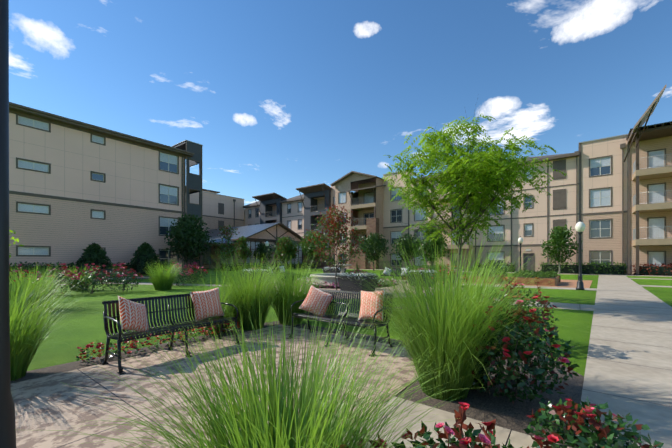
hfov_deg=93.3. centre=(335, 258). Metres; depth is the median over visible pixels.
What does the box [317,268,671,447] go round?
concrete walks
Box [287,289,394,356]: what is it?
bench
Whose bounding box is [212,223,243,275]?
thin tree
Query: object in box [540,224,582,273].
tree
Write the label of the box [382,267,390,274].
bench pillow
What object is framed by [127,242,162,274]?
shrub
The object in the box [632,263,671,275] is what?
red hedge
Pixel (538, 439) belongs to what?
rose
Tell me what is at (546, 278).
raised bed
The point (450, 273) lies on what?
ornamental grass
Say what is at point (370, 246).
tree
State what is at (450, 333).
grass
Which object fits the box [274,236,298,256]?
silver tree
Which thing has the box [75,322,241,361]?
flowers
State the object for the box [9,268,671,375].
lawn
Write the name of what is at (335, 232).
reddish tree
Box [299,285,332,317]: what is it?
bench pillow
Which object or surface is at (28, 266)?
hedge
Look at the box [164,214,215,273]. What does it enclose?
tree
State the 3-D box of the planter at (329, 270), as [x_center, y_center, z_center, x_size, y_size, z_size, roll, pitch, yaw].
[-0.126,0.721,24.514,1.473,1.547,1.455,0,0,37]
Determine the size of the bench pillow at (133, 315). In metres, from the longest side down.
0.530 x 0.530 x 0.170 m
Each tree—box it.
[9,227,23,257]
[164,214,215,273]
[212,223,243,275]
[234,236,252,267]
[252,242,274,262]
[272,235,297,261]
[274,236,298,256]
[298,230,329,269]
[303,203,367,289]
[354,232,391,270]
[382,98,566,299]
[392,233,422,267]
[409,223,450,265]
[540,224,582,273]
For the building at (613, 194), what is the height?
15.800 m
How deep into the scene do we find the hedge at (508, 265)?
36.80 m
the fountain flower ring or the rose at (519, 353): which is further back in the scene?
the fountain flower ring
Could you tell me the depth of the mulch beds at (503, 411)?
3.52 m
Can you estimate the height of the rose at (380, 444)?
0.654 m
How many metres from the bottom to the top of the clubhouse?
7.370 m
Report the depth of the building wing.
27.80 m
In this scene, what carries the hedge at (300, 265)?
on the mulch beds at (503, 411)
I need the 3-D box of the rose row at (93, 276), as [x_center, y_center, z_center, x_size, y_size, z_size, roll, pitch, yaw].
[-10.612,0.857,13.782,1.709,1.347,1.685,0,0,37]
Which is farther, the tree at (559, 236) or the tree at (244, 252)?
the tree at (244, 252)
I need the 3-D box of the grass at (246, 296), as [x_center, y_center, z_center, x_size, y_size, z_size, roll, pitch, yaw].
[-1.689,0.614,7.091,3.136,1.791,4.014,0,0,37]
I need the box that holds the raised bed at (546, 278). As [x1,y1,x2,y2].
[508,270,560,285]
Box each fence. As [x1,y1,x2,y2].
[189,258,313,270]
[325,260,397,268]
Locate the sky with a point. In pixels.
(280, 97)
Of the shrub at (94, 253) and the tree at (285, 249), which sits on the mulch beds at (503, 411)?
the shrub at (94, 253)
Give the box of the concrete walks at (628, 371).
[54,274,671,447]
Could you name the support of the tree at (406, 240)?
on the lawn at (54, 353)
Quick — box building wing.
[9,102,202,272]
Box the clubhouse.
[191,222,303,268]
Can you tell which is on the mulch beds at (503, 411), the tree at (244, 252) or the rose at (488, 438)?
the rose at (488, 438)
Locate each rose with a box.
[340,434,392,447]
[392,402,522,447]
[467,296,579,404]
[482,277,559,342]
[510,435,552,447]
[523,396,663,447]
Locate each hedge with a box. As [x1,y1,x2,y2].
[9,261,175,277]
[220,262,316,270]
[474,262,515,271]
[538,261,627,274]
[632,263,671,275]
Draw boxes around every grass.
[9,259,454,309]
[9,262,104,380]
[29,262,497,279]
[49,296,512,447]
[159,249,345,335]
[335,223,614,400]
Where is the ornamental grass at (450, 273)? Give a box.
[432,264,466,287]
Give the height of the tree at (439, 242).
5.740 m
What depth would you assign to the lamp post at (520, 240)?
26.53 m
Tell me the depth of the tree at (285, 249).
41.19 m
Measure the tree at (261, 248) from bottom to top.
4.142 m
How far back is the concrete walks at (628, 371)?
4.82 m
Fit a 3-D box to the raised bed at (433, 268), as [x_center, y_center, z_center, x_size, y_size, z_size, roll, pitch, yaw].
[6.786,0.922,23.351,2.520,1.174,3.620,0,0,37]
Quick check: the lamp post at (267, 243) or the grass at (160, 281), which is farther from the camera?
the lamp post at (267, 243)
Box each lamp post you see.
[265,241,268,266]
[518,236,522,269]
[575,219,584,289]
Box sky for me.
[9,0,671,208]
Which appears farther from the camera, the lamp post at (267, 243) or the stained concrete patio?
the lamp post at (267, 243)
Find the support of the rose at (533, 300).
on the mulch beds at (503, 411)
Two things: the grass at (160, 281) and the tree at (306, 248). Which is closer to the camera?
the grass at (160, 281)
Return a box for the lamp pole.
[0,0,15,447]
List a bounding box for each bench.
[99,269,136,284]
[100,293,241,374]
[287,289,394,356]
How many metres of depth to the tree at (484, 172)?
10.40 m
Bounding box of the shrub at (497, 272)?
[464,264,506,283]
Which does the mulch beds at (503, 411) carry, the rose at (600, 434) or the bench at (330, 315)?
the rose at (600, 434)
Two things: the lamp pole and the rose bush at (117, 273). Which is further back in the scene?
the rose bush at (117, 273)
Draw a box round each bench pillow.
[118,296,148,332]
[190,287,223,321]
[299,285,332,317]
[358,290,384,320]
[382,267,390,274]
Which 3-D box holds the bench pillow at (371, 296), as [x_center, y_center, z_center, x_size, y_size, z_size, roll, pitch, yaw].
[0.610,0.798,5.470,0.530,0.530,0.170,-7,-19,43]
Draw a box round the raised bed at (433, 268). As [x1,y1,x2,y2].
[402,264,452,279]
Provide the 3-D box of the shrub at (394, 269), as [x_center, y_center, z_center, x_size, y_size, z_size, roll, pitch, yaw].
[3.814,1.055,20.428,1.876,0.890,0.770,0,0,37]
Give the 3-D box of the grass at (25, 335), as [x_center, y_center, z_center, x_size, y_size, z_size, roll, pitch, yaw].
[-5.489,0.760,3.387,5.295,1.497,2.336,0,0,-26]
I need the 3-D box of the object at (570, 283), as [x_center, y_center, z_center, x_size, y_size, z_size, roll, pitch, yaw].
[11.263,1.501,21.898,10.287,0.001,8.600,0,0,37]
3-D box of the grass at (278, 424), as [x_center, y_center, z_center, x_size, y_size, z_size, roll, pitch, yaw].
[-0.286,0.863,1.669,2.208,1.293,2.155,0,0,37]
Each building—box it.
[190,189,244,230]
[243,85,671,274]
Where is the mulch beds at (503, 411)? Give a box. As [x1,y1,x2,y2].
[11,269,652,447]
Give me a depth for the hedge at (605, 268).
31.93 m
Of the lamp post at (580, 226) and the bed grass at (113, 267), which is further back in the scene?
the bed grass at (113, 267)
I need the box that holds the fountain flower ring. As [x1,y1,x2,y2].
[298,277,396,288]
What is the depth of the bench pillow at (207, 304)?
5.55 m
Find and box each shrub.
[72,242,112,276]
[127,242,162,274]
[464,264,506,283]
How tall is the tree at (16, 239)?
3.454 m
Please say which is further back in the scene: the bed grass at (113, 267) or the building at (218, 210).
the building at (218, 210)
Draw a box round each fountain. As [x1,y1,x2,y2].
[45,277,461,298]
[310,264,361,285]
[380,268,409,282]
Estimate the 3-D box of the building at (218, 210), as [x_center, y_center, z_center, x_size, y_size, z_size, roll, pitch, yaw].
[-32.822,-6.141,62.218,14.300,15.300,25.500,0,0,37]
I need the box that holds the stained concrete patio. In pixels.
[11,324,418,447]
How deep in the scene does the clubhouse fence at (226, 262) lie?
41.30 m
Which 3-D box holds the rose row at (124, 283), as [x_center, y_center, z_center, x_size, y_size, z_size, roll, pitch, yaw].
[-9.803,0.843,14.541,1.682,1.338,1.691,0,0,37]
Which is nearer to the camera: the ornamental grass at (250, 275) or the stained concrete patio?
the stained concrete patio
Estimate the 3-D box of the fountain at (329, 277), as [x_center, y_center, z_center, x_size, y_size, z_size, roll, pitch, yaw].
[0.392,0.915,19.229,3.960,1.160,3.960,0,0,37]

